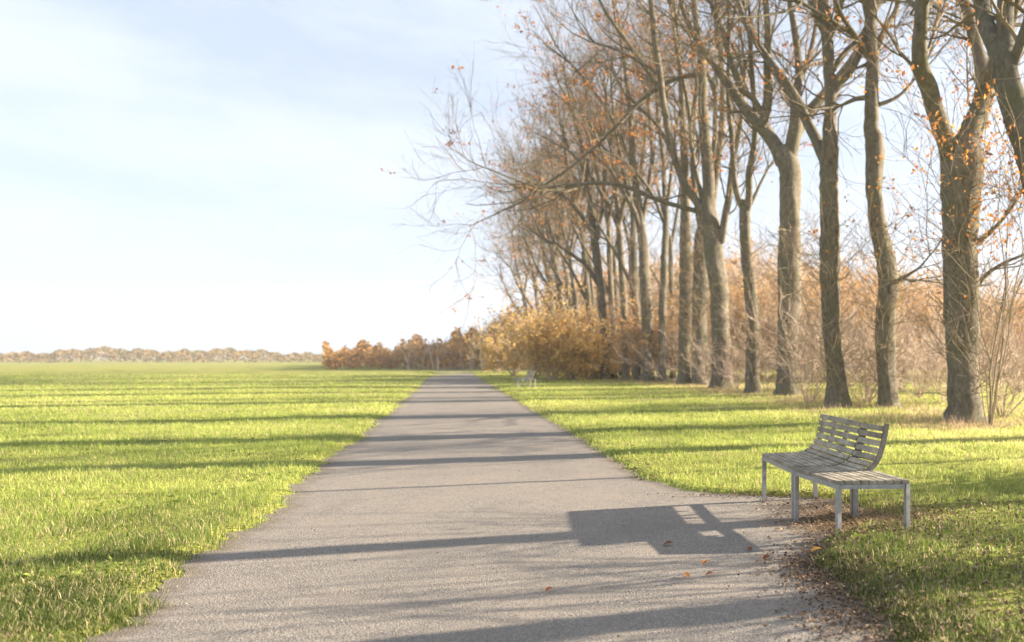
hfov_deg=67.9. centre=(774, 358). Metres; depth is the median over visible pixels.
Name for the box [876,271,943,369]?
hedgerow bush
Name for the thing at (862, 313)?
hedgerow bush
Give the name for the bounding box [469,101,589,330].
beech tree
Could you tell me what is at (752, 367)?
beech tree
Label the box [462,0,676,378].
beech tree
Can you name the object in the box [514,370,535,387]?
park bench
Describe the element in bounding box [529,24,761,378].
beech tree
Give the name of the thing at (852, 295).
hedgerow bush
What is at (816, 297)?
hedgerow bush
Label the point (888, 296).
beech tree
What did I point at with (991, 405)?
young beech
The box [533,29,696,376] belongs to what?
beech tree
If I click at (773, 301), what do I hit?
hedgerow bush
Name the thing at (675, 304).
hedgerow bush
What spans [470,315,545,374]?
golden shrub
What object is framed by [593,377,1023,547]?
dry grass
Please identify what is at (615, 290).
beech tree
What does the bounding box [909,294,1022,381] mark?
bare shrub
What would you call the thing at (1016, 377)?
bare shrub
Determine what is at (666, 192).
beech tree
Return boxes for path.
[81,367,899,641]
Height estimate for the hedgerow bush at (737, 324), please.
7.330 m
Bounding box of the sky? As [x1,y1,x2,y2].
[0,0,1023,358]
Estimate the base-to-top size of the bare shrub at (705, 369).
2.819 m
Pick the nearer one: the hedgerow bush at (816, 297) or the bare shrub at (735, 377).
the bare shrub at (735, 377)
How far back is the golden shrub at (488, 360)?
66.70 m
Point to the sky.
(192, 175)
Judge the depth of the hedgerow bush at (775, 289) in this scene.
49.57 m
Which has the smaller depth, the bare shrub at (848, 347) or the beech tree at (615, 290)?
the bare shrub at (848, 347)
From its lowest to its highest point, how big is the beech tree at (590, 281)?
26.470 m
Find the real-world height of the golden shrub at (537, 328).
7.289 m
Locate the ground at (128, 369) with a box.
[0,359,1023,641]
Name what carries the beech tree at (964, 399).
on the ground at (128, 369)
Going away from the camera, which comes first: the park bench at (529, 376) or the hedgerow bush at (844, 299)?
the park bench at (529, 376)
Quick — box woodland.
[0,217,1023,369]
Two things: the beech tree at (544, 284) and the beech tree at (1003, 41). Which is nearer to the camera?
the beech tree at (1003, 41)
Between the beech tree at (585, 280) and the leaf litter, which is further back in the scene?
the beech tree at (585, 280)
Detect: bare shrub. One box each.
[598,322,741,382]
[681,334,743,386]
[683,297,775,389]
[720,278,863,389]
[742,268,904,402]
[743,292,872,393]
[774,270,917,388]
[788,287,937,402]
[807,279,946,389]
[845,286,999,397]
[895,305,1009,402]
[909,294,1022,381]
[918,264,1023,391]
[928,275,1023,417]
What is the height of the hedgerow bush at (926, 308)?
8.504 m
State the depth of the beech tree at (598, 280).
45.75 m
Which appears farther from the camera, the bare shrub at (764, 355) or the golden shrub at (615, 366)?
the golden shrub at (615, 366)
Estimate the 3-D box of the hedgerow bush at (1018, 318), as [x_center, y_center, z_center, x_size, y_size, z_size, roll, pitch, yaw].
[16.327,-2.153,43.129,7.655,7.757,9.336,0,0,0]
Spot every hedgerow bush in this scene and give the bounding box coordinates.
[566,291,641,376]
[592,277,710,376]
[596,268,732,370]
[691,267,777,375]
[708,238,815,375]
[728,269,860,373]
[740,265,868,377]
[800,252,927,367]
[801,262,911,370]
[805,246,934,376]
[857,256,942,376]
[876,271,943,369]
[898,254,1023,374]
[934,264,1023,369]
[981,273,1023,373]
[981,287,1023,374]
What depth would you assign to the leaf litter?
4.43 m
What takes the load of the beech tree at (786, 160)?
on the ground at (128, 369)
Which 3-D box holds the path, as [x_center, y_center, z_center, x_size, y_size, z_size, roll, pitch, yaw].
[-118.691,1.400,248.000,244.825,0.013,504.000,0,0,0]
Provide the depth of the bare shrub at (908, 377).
29.69 m
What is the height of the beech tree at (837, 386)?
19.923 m
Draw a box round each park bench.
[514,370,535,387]
[762,414,909,535]
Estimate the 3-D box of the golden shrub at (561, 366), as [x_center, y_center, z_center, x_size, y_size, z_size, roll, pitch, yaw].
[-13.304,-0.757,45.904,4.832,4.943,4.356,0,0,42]
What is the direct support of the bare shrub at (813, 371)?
on the ground at (128, 369)
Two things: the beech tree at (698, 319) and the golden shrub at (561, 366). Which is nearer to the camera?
the beech tree at (698, 319)
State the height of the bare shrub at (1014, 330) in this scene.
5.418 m
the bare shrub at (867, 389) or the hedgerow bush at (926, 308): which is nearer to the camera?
the bare shrub at (867, 389)
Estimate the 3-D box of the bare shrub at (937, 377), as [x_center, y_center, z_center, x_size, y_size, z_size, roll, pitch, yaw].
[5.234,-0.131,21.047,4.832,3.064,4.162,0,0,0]
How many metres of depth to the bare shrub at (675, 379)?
38.01 m
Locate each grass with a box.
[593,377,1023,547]
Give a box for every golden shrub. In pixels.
[463,326,510,372]
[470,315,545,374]
[471,273,608,378]
[479,299,595,379]
[487,294,597,374]
[535,310,615,379]
[540,324,621,379]
[564,319,640,376]
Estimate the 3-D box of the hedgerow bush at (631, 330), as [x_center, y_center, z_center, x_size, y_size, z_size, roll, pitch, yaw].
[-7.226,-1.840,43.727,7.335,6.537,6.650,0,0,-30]
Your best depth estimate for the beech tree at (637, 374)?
43.79 m
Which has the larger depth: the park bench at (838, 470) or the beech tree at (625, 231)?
the beech tree at (625, 231)
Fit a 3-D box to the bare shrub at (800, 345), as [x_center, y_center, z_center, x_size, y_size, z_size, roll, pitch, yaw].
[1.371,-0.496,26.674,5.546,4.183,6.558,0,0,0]
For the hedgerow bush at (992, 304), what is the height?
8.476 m
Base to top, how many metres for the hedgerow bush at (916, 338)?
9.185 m
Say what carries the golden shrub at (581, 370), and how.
on the ground at (128, 369)
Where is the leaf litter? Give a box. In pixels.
[360,392,1023,641]
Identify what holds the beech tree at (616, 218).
on the ground at (128, 369)
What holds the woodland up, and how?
on the ground at (128, 369)
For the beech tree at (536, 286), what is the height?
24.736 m
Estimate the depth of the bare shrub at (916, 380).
23.95 m
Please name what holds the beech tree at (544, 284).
on the ground at (128, 369)
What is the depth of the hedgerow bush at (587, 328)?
48.82 m
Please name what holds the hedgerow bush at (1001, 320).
on the ground at (128, 369)
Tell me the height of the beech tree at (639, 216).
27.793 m
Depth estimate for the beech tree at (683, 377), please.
36.67 m
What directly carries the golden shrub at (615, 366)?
on the ground at (128, 369)
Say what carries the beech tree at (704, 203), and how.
on the ground at (128, 369)
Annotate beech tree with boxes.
[372,0,812,388]
[454,0,675,379]
[460,189,547,363]
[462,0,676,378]
[466,155,566,322]
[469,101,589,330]
[473,121,584,325]
[478,56,617,375]
[479,0,693,381]
[480,0,677,379]
[485,24,637,377]
[491,140,599,308]
[493,107,600,329]
[500,85,652,330]
[507,0,712,379]
[525,0,756,381]
[527,74,660,375]
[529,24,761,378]
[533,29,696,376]
[562,0,780,383]
[594,0,1023,407]
[625,0,840,392]
[631,1,774,384]
[633,0,971,395]
[666,0,961,407]
[778,0,1023,423]
[849,0,1023,330]
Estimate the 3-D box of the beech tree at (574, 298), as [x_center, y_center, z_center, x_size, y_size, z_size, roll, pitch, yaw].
[-16.415,-11.170,53.782,11.691,25.390,10.391,0,0,0]
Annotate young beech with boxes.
[775,0,1023,425]
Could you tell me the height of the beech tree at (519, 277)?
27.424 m
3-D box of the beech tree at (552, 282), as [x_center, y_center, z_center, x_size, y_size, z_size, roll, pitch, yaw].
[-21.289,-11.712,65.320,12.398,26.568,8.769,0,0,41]
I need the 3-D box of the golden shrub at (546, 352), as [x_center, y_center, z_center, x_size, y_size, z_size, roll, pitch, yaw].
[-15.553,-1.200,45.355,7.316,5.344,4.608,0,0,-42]
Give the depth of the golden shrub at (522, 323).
54.34 m
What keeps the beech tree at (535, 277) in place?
on the ground at (128, 369)

